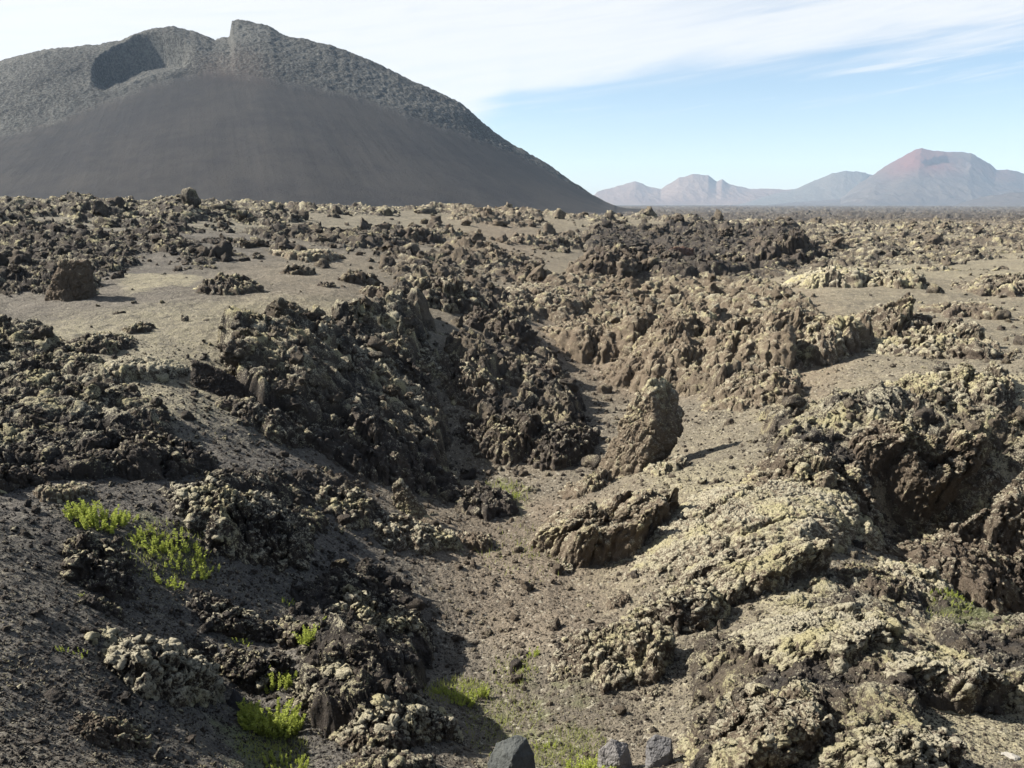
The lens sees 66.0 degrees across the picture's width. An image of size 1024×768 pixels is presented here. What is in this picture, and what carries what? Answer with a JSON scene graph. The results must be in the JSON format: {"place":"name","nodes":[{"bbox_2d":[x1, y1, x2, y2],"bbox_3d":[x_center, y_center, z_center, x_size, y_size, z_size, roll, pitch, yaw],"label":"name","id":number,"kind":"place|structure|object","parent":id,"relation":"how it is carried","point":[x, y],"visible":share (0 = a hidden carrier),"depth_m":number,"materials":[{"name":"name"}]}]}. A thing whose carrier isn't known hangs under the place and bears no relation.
{"place":"outdoors","nodes":[
{"label":"outdoors","id":0,"kind":"place"},
{"bbox_2d":[0,19,640,213],"bbox_3d":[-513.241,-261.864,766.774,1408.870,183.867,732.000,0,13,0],"label":"hill","id":1,"kind":"structure","parent":0,"point":[247,109],"depth_m":625.15,"materials":[{"name":"stone"}]},
{"bbox_2d":[0,192,1023,767],"bbox_3d":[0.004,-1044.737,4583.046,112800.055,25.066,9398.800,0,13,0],"label":"ground","id":2,"kind":"structure","parent":0,"point":[146,280],"depth_m":14.43,"materials":[{"name":"gravel"}]},
{"bbox_2d":[0,394,30,408],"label":"lava outcrop","id":3,"kind":"object","parent":2,"relation":"on","point":[12,398],"visible":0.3,"depth_m":11.70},
{"bbox_2d":[0,462,63,493],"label":"lava outcrop","id":4,"kind":"object","parent":2,"relation":"on","point":[14,476],"visible":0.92,"depth_m":8.64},
{"bbox_2d":[8,352,105,372],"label":"rock","id":5,"kind":"object","parent":2,"relation":"on","point":[44,361],"visible":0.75,"depth_m":13.78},
{"bbox_2d":[31,481,93,503],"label":"rock","id":6,"kind":"object","parent":2,"relation":"on","point":[61,493],"visible":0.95,"depth_m":8.40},
{"bbox_2d":[44,258,96,301],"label":"lava outcrop","id":7,"kind":"object","parent":2,"relation":"on","point":[72,279],"visible":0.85,"depth_m":21.45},
{"bbox_2d":[50,378,128,400],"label":"lava outcrop","id":8,"kind":"object","parent":2,"relation":"on","point":[69,389],"visible":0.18,"depth_m":12.35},
{"bbox_2d":[61,498,129,534],"bbox_3d":[-4.280,1.360,8.092,0.588,0.341,0.532,0,13,0],"label":"weed","id":9,"kind":"object","parent":2,"relation":"on","point":[85,514],"visible":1,"depth_m":8.08,"materials":[{"name":"green plant"}]},
{"bbox_2d":[60,553,137,603],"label":"rock","id":10,"kind":"object","parent":2,"relation":"on","point":[101,576],"visible":0.98,"depth_m":6.97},
{"bbox_2d":[62,331,138,354],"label":"rock","id":11,"kind":"object","parent":2,"relation":"on","point":[104,343],"visible":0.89,"depth_m":15.76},
{"bbox_2d":[78,593,124,620],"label":"rock","id":12,"kind":"object","parent":2,"relation":"on","point":[102,605],"visible":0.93,"depth_m":6.63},
{"bbox_2d":[62,531,143,575],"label":"rock","id":13,"kind":"object","parent":2,"relation":"on","point":[92,543],"visible":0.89,"depth_m":7.44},
{"bbox_2d":[103,460,118,477],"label":"rock","id":14,"kind":"object","parent":2,"relation":"on","point":[111,472],"visible":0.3,"depth_m":9.51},
{"bbox_2d":[68,711,155,750],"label":"rock","id":15,"kind":"object","parent":2,"relation":"on","point":[108,732],"visible":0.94,"depth_m":4.75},
{"bbox_2d":[121,321,155,333],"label":"rock","id":16,"kind":"object","parent":2,"relation":"on","point":[139,327],"visible":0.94,"depth_m":17.60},
{"bbox_2d":[61,427,221,480],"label":"lava outcrop","id":17,"kind":"object","parent":2,"relation":"on","point":[149,455],"visible":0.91,"depth_m":10.04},
{"bbox_2d":[103,355,190,382],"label":"rock","id":18,"kind":"object","parent":2,"relation":"on","point":[132,368],"visible":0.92,"depth_m":14.19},
{"bbox_2d":[128,524,173,552],"bbox_3d":[-3.716,1.604,8.131,0.456,0.305,0.400,0,13,0],"label":"weed","id":19,"kind":"object","parent":2,"relation":"on","point":[149,530],"visible":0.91,"depth_m":8.14,"materials":[{"name":"green plant"}]},
{"bbox_2d":[84,626,226,710],"bbox_3d":[-2.776,2.272,6.175,0.945,1.102,1.384,0,13,0],"label":"rock","id":20,"kind":"object","parent":2,"relation":"on","point":[172,672],"visible":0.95,"depth_m":5.73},
{"bbox_2d":[153,569,184,590],"bbox_3d":[-3.338,1.917,7.683,0.236,0.246,0.216,10,16,37],"label":"weed","id":21,"kind":"object","parent":2,"relation":"on","point":[158,580],"visible":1,"depth_m":7.71,"materials":[{"name":"green plant"}]},
{"bbox_2d":[130,526,209,579],"bbox_3d":[-3.488,1.727,8.160,0.842,0.522,0.624,0,13,0],"label":"weed","id":22,"kind":"object","parent":2,"relation":"on","point":[185,546],"visible":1,"depth_m":8.10,"materials":[{"name":"green plant"}]},
{"bbox_2d":[190,360,244,398],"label":"rock","id":23,"kind":"object","parent":2,"relation":"on","point":[204,376],"visible":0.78,"depth_m":14.57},
{"bbox_2d":[193,272,263,295],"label":"lava outcrop","id":24,"kind":"object","parent":2,"relation":"on","point":[220,283],"visible":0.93,"depth_m":22.66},
{"bbox_2d":[185,590,283,642],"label":"rock","id":25,"kind":"object","parent":2,"relation":"on","point":[237,622],"visible":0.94,"depth_m":7.57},
{"bbox_2d":[227,689,248,711],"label":"stone","id":26,"kind":"object","parent":2,"relation":"on","point":[235,696],"visible":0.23,"depth_m":6.40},
{"bbox_2d":[157,475,319,575],"bbox_3d":[-3.363,1.724,9.703,1.820,1.396,2.566,0,13,0],"label":"lava outcrop","id":27,"kind":"object","parent":2,"relation":"on","point":[225,519],"visible":0.98,"depth_m":9.02,"materials":[{"name":"stone"}]},
{"bbox_2d":[217,338,263,365],"bbox_3d":[-5.385,-0.640,15.575,0.872,0.547,0.686,-2,13,-8],"label":"clinker block","id":28,"kind":"object","parent":2,"relation":"on","point":[233,352],"depth_m":15.43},
{"bbox_2d":[192,637,292,694],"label":"rock","id":29,"kind":"object","parent":2,"relation":"on","point":[248,672],"visible":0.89,"depth_m":6.92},
{"bbox_2d":[232,328,253,338],"bbox_3d":[-5.617,-1.023,16.433,0.545,0.316,0.330,8,-6,19],"label":"clinker block","id":30,"kind":"object","parent":2,"relation":"on","point":[243,332],"depth_m":16.33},
{"bbox_2d":[215,395,320,448],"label":"lava outcrop","id":31,"kind":"object","parent":2,"relation":"on","point":[279,427],"visible":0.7,"depth_m":13.80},
{"bbox_2d":[236,696,305,739],"bbox_3d":[-1.930,2.648,6.319,0.552,0.279,0.505,0,13,0],"label":"weed","id":32,"kind":"object","parent":2,"relation":"on","point":[250,718],"visible":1,"depth_m":6.24,"materials":[{"name":"green plant"}]},
{"bbox_2d":[264,665,297,693],"bbox_3d":[-2.053,2.579,6.869,0.318,0.206,0.226,4,13,15],"label":"weed","id":33,"kind":"object","parent":2,"relation":"on","point":[286,679],"visible":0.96,"depth_m":6.83,"materials":[{"name":"green plant"}]},
{"bbox_2d":[269,379,295,398],"bbox_3d":[-4.340,0.170,14.644,0.472,0.455,0.677,9,30,35],"label":"clinker block","id":34,"kind":"object","parent":2,"relation":"on","point":[282,387],"depth_m":14.57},
{"bbox_2d":[262,747,309,767],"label":"weed","id":35,"kind":"object","parent":2,"relation":"on","point":[286,760],"visible":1,"depth_m":5.68,"materials":[{"name":"green plant"}]},
{"bbox_2d":[278,263,316,275],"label":"rock","id":36,"kind":"object","parent":2,"relation":"on","point":[301,270],"visible":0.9,"depth_m":30.66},
{"bbox_2d":[273,613,324,649],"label":"lava outcrop","id":37,"kind":"object","parent":2,"relation":"on","point":[288,638],"visible":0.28,"depth_m":7.55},
{"bbox_2d":[272,248,343,261],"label":"lava outcrop","id":38,"kind":"object","parent":2,"relation":"on","point":[315,255],"visible":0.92,"depth_m":37.22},
{"bbox_2d":[291,616,325,645],"bbox_3d":[-1.843,2.257,7.173,0.247,0.284,0.222,7,15,27],"label":"weed","id":39,"kind":"object","parent":2,"relation":"on","point":[307,636],"visible":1,"depth_m":7.14,"materials":[{"name":"green plant"}]},
{"bbox_2d":[281,653,354,713],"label":"lava outcrop","id":40,"kind":"object","parent":2,"relation":"on","point":[345,670],"visible":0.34,"depth_m":6.61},
{"bbox_2d":[330,559,348,568],"bbox_3d":[-2.161,2.271,9.867,0.251,0.169,0.172,-19,-3,-8],"label":"clinker block","id":41,"kind":"object","parent":2,"relation":"on","point":[342,563],"depth_m":9.83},
{"bbox_2d":[314,485,389,530],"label":"lava outcrop","id":42,"kind":"object","parent":2,"relation":"on","point":[356,503],"visible":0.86,"depth_m":12.07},
{"bbox_2d":[337,268,383,285],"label":"rock","id":43,"kind":"object","parent":2,"relation":"on","point":[359,276],"visible":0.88,"depth_m":30.06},
{"bbox_2d":[359,284,389,297],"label":"rock","id":44,"kind":"object","parent":2,"relation":"on","point":[372,291],"visible":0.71,"depth_m":27.40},
{"bbox_2d":[327,584,434,652],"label":"lava outcrop","id":45,"kind":"object","parent":2,"relation":"on","point":[396,620],"visible":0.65,"depth_m":9.02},
{"bbox_2d":[339,726,424,753],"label":"rock","id":46,"kind":"object","parent":2,"relation":"on","point":[356,741],"visible":0.66,"depth_m":6.00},
{"bbox_2d":[312,406,460,497],"bbox_3d":[-2.906,1.268,16.754,3.238,2.234,5.008,-5,14,-20],"label":"lava outcrop","id":47,"kind":"object","parent":2,"relation":"on","point":[367,445],"visible":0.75,"depth_m":15.01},
{"bbox_2d":[337,745,436,767],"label":"rock","id":48,"kind":"object","parent":2,"relation":"on","point":[382,756],"visible":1,"depth_m":5.52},
{"bbox_2d":[386,383,401,395],"bbox_3d":[-2.757,0.161,18.390,0.382,0.376,0.357,-8,15,-30],"label":"clinker block","id":49,"kind":"object","parent":2,"relation":"on","point":[393,390],"depth_m":18.28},
{"bbox_2d":[329,690,463,748],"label":"lava outcrop","id":50,"kind":"object","parent":2,"relation":"on","point":[428,722],"visible":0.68,"depth_m":6.27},
{"bbox_2d":[391,478,429,518],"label":"rock","id":51,"kind":"object","parent":2,"relation":"on","point":[405,500],"visible":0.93,"depth_m":13.46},
{"bbox_2d":[368,513,464,555],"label":"rock","id":52,"kind":"object","parent":2,"relation":"on","point":[394,532],"visible":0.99,"depth_m":12.15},
{"bbox_2d":[388,226,445,243],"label":"lava outcrop","id":53,"kind":"object","parent":2,"relation":"on","point":[424,235],"visible":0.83,"depth_m":54.39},
{"bbox_2d":[416,340,441,382],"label":"lava outcrop","id":54,"kind":"object","parent":2,"relation":"on","point":[428,363],"visible":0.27,"depth_m":20.93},
{"bbox_2d":[408,275,488,314],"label":"lava outcrop","id":55,"kind":"object","parent":2,"relation":"on","point":[454,295],"visible":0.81,"depth_m":29.72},
{"bbox_2d":[431,681,478,706],"bbox_3d":[-0.589,3.164,8.069,0.488,0.321,0.453,0,13,0],"label":"weed","id":56,"kind":"object","parent":2,"relation":"on","point":[469,700],"visible":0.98,"depth_m":8.09,"materials":[{"name":"green plant"}]},
{"bbox_2d":[435,348,511,410],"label":"lava outcrop","id":57,"kind":"object","parent":2,"relation":"on","point":[476,386],"visible":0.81,"depth_m":20.61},
{"bbox_2d":[455,530,492,552],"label":"rock","id":58,"kind":"object","parent":2,"relation":"on","point":[481,542],"visible":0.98,"depth_m":12.89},
{"bbox_2d":[439,480,518,521],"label":"lava outcrop","id":59,"kind":"object","parent":2,"relation":"on","point":[482,500],"visible":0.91,"depth_m":14.85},
{"bbox_2d":[463,305,540,351],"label":"lava outcrop","id":60,"kind":"object","parent":2,"relation":"on","point":[480,318],"visible":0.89,"depth_m":27.89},
{"bbox_2d":[453,411,553,466],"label":"lava outcrop","id":61,"kind":"object","parent":2,"relation":"on","point":[495,439],"visible":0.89,"depth_m":18.52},
{"bbox_2d":[487,735,535,767],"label":"stone","id":62,"kind":"object","parent":2,"relation":"on","point":[515,751],"visible":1,"depth_m":5.90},
{"bbox_2d":[0,187,1023,767],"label":"lava rubble","id":63,"kind":"object","parent":2,"relation":"on","point":[222,251],"visible":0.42,"depth_m":14.50,"materials":[{"name":"stone"}]},
{"bbox_2d":[498,355,581,394],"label":"lava outcrop","id":64,"kind":"object","parent":2,"relation":"on","point":[518,372],"visible":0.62,"depth_m":23.14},
{"bbox_2d":[120,477,971,767],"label":"grass","id":65,"kind":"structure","parent":2,"relation":"on","point":[434,691],"depth_m":7.86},
{"bbox_2d":[505,282,604,304],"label":"lava outcrop","id":66,"kind":"object","parent":2,"relation":"on","point":[542,293],"visible":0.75,"depth_m":37.71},
{"bbox_2d":[547,664,573,681],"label":"rock","id":67,"kind":"object","parent":2,"relation":"on","point":[569,673],"visible":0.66,"depth_m":8.39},
{"bbox_2d":[521,421,600,471],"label":"lava outcrop","id":68,"kind":"object","parent":2,"relation":"on","point":[562,447],"visible":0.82,"depth_m":18.23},
{"bbox_2d":[557,467,613,498],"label":"rock","id":69,"kind":"object","parent":2,"relation":"on","point":[598,479],"visible":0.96,"depth_m":15.56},
{"bbox_2d":[564,753,613,767],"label":"weed","id":70,"kind":"object","parent":2,"relation":"on","point":[583,765],"visible":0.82,"depth_m":6.38,"materials":[{"name":"green plant"}]},
{"bbox_2d":[540,308,657,364],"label":"lava outcrop","id":71,"kind":"object","parent":2,"relation":"on","point":[583,342],"visible":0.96,"depth_m":28.80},
{"bbox_2d":[527,487,679,567],"bbox_3d":[1.464,2.175,13.067,2.589,1.484,2.876,0,13,0],"label":"lava outcrop","id":72,"kind":"object","parent":2,"relation":"on","point":[617,527],"visible":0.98,"depth_m":12.24,"materials":[{"name":"stone"}]},
{"bbox_2d":[565,242,658,278],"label":"lava outcrop","id":73,"kind":"object","parent":2,"relation":"on","point":[620,259],"visible":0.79,"depth_m":44.93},
{"bbox_2d":[547,617,677,695],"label":"boulder","id":74,"kind":"object","parent":2,"relation":"on","point":[622,654],"visible":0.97,"depth_m":8.31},
{"bbox_2d":[596,739,632,767],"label":"stone","id":75,"kind":"object","parent":2,"relation":"on","point":[613,753],"visible":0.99,"depth_m":6.31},
{"bbox_2d":[605,593,629,609],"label":"rock","id":76,"kind":"object","parent":2,"relation":"on","point":[619,600],"visible":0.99,"depth_m":10.43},
{"bbox_2d":[598,350,663,387],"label":"lava outcrop","id":77,"kind":"object","parent":2,"relation":"on","point":[621,372],"visible":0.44,"depth_m":26.01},
{"bbox_2d":[597,376,684,478],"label":"lava outcrop","id":78,"kind":"object","parent":2,"relation":"on","point":[650,428],"visible":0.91,"depth_m":15.92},
{"bbox_2d":[636,683,662,699],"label":"rock","id":79,"kind":"object","parent":2,"relation":"on","point":[651,693],"visible":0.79,"depth_m":7.87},
{"bbox_2d":[648,243,665,255],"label":"clinker block","id":80,"kind":"object","parent":2,"relation":"on","point":[657,248],"depth_m":66.68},
{"bbox_2d":[645,734,673,767],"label":"stone","id":81,"kind":"object","parent":2,"relation":"on","point":[659,751],"visible":0.96,"depth_m":6.17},
{"bbox_2d":[643,453,688,476],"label":"rock","id":82,"kind":"object","parent":2,"relation":"on","point":[676,462],"visible":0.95,"depth_m":15.19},
{"bbox_2d":[660,249,682,258],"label":"clinker block","id":83,"kind":"object","parent":2,"relation":"on","point":[673,253],"depth_m":57.85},
{"bbox_2d":[623,308,725,391],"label":"lava outcrop","id":84,"kind":"object","parent":2,"relation":"on","point":[679,341],"visible":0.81,"depth_m":25.53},
{"bbox_2d":[618,580,730,636],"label":"lava outcrop","id":85,"kind":"object","parent":2,"relation":"on","point":[694,607],"visible":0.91,"depth_m":9.09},
{"bbox_2d":[669,246,693,255],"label":"rock","id":86,"kind":"object","parent":2,"relation":"on","point":[686,251],"visible":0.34,"depth_m":67.64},
{"bbox_2d":[715,249,759,268],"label":"lava outcrop","id":87,"kind":"object","parent":2,"relation":"on","point":[734,257],"visible":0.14,"depth_m":56.17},
{"bbox_2d":[614,477,887,582],"bbox_3d":[3.372,2.200,12.123,4.668,1.417,3.322,0,13,0],"label":"lava outcrop","id":88,"kind":"object","parent":2,"relation":"on","point":[728,520],"visible":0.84,"depth_m":11.30,"materials":[{"name":"stone"}]},
{"bbox_2d":[667,537,835,605],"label":"lava outcrop","id":89,"kind":"object","parent":2,"relation":"on","point":[758,570],"visible":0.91,"depth_m":9.66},
{"bbox_2d":[699,307,804,376],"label":"lava outcrop","id":90,"kind":"object","parent":2,"relation":"on","point":[769,337],"visible":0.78,"depth_m":23.16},
{"bbox_2d":[697,365,809,412],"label":"lava outcrop","id":91,"kind":"object","parent":2,"relation":"on","point":[777,384],"visible":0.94,"depth_m":19.22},
{"bbox_2d":[673,680,837,767],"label":"lava outcrop","id":92,"kind":"object","parent":2,"relation":"on","point":[765,726],"visible":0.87,"depth_m":5.61,"materials":[{"name":"stone"}]},
{"bbox_2d":[737,226,827,265],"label":"lava outcrop","id":93,"kind":"object","parent":2,"relation":"on","point":[799,246],"visible":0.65,"depth_m":60.57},
{"bbox_2d":[734,441,885,535],"bbox_3d":[4.912,1.703,13.325,2.307,1.540,2.912,0,13,0],"label":"lava outcrop","id":94,"kind":"object","parent":2,"relation":"on","point":[816,464],"visible":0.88,"depth_m":12.57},
{"bbox_2d":[724,602,904,674],"bbox_3d":[2.877,2.503,7.726,1.740,1.217,1.929,0,13,0],"label":"boulder","id":95,"kind":"object","parent":2,"relation":"on","point":[844,635],"visible":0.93,"depth_m":7.22,"materials":[{"name":"stone"}]},
{"bbox_2d":[780,264,876,288],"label":"lava outcrop","id":96,"kind":"object","parent":2,"relation":"on","point":[838,275],"visible":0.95,"depth_m":36.67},
{"bbox_2d":[796,312,875,367],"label":"lava outcrop","id":97,"kind":"object","parent":2,"relation":"on","point":[828,341],"visible":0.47,"depth_m":22.43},
{"bbox_2d":[829,561,912,602],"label":"rock","id":98,"kind":"object","parent":2,"relation":"on","point":[878,582],"visible":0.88,"depth_m":9.52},
{"bbox_2d":[808,720,967,767],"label":"boulder","id":99,"kind":"object","parent":2,"relation":"on","point":[893,746],"visible":0.82,"depth_m":5.12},
{"bbox_2d":[842,292,934,338],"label":"lava outcrop","id":100,"kind":"object","parent":2,"relation":"on","point":[899,317],"visible":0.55,"depth_m":24.20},
{"bbox_2d":[863,267,927,289],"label":"lava outcrop","id":101,"kind":"object","parent":2,"relation":"on","point":[910,278],"visible":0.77,"depth_m":35.44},
{"bbox_2d":[884,371,945,411],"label":"lava outcrop","id":102,"kind":"object","parent":2,"relation":"on","point":[929,383],"visible":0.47,"depth_m":14.99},
{"bbox_2d":[877,556,955,596],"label":"rock","id":103,"kind":"object","parent":2,"relation":"on","point":[918,575],"visible":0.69,"depth_m":10.36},
{"bbox_2d":[848,418,991,526],"bbox_3d":[7.173,1.555,14.024,2.412,2.095,1.780,-9,16,-36],"label":"lava outcrop","id":104,"kind":"object","parent":2,"relation":"on","point":[921,475],"visible":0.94,"depth_m":13.50,"materials":[{"name":"stone"}]},
{"bbox_2d":[863,317,1002,359],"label":"lava outcrop","id":105,"kind":"object","parent":2,"relation":"on","point":[956,338],"visible":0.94,"depth_m":21.82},
{"bbox_2d":[882,645,1003,715],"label":"boulder","id":106,"kind":"object","parent":2,"relation":"on","point":[966,674],"visible":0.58,"depth_m":6.44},
{"bbox_2d":[883,532,1020,614],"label":"lava outcrop","id":107,"kind":"object","parent":2,"relation":"on","point":[958,561],"visible":0.84,"depth_m":10.89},
{"bbox_2d":[916,301,1003,319],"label":"lava outcrop","id":108,"kind":"object","parent":2,"relation":"on","point":[980,310],"visible":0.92,"depth_m":27.45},
{"bbox_2d":[908,468,1023,554],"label":"lava outcrop","id":109,"kind":"object","parent":2,"relation":"on","point":[999,519],"visible":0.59,"depth_m":11.62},
{"bbox_2d":[961,632,981,645],"bbox_3d":[4.322,2.406,7.415,0.174,0.128,0.251,6,14,24],"label":"clinker block","id":110,"kind":"object","parent":2,"relation":"on","point":[974,638],"depth_m":7.38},
{"bbox_2d":[937,361,1016,416],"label":"lava outcrop","id":111,"kind":"object","parent":2,"relation":"on","point":[989,382],"visible":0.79,"depth_m":14.58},
{"bbox_2d":[952,271,1023,296],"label":"lava outcrop","id":112,"kind":"object","parent":2,"relation":"on","point":[1007,284],"visible":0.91,"depth_m":33.45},
{"bbox_2d":[970,537,1023,613],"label":"lava outcrop","id":113,"kind":"object","parent":2,"relation":"on","point":[1014,563],"visible":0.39,"depth_m":10.99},
{"bbox_2d":[1005,679,1023,715],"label":"boulder","id":114,"kind":"object","parent":2,"relation":"on","point":[1016,697],"visible":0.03,"depth_m":6.46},
{"bbox_2d":[0,0,1023,194],"label":"sky","id":115,"kind":"structure","parent":0,"point":[750,94],"materials":[{"name":"blue"}]},
{"bbox_2d":[594,174,793,204],"bbox_3d":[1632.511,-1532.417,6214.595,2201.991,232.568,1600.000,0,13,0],"label":"hill","id":116,"kind":"structure","parent":0,"point":[695,189],"depth_m":5815.51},
{"bbox_2d":[737,171,871,204],"bbox_3d":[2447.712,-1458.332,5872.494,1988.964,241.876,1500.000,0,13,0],"label":"hill","id":117,"kind":"structure","parent":0,"point":[838,185],"depth_m":5515.66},
{"bbox_2d":[769,148,1023,204],"bbox_3d":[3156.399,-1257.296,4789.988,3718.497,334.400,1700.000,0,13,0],"label":"hill","id":118,"kind":"structure","parent":0,"point":[921,176],"depth_m":4399.17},
{"bbox_2d":[955,191,1023,205],"bbox_3d":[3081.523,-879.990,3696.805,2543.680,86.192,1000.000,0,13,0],"label":"hill","id":119,"kind":"structure","parent":0,"point":[1013,198],"depth_m":3373.41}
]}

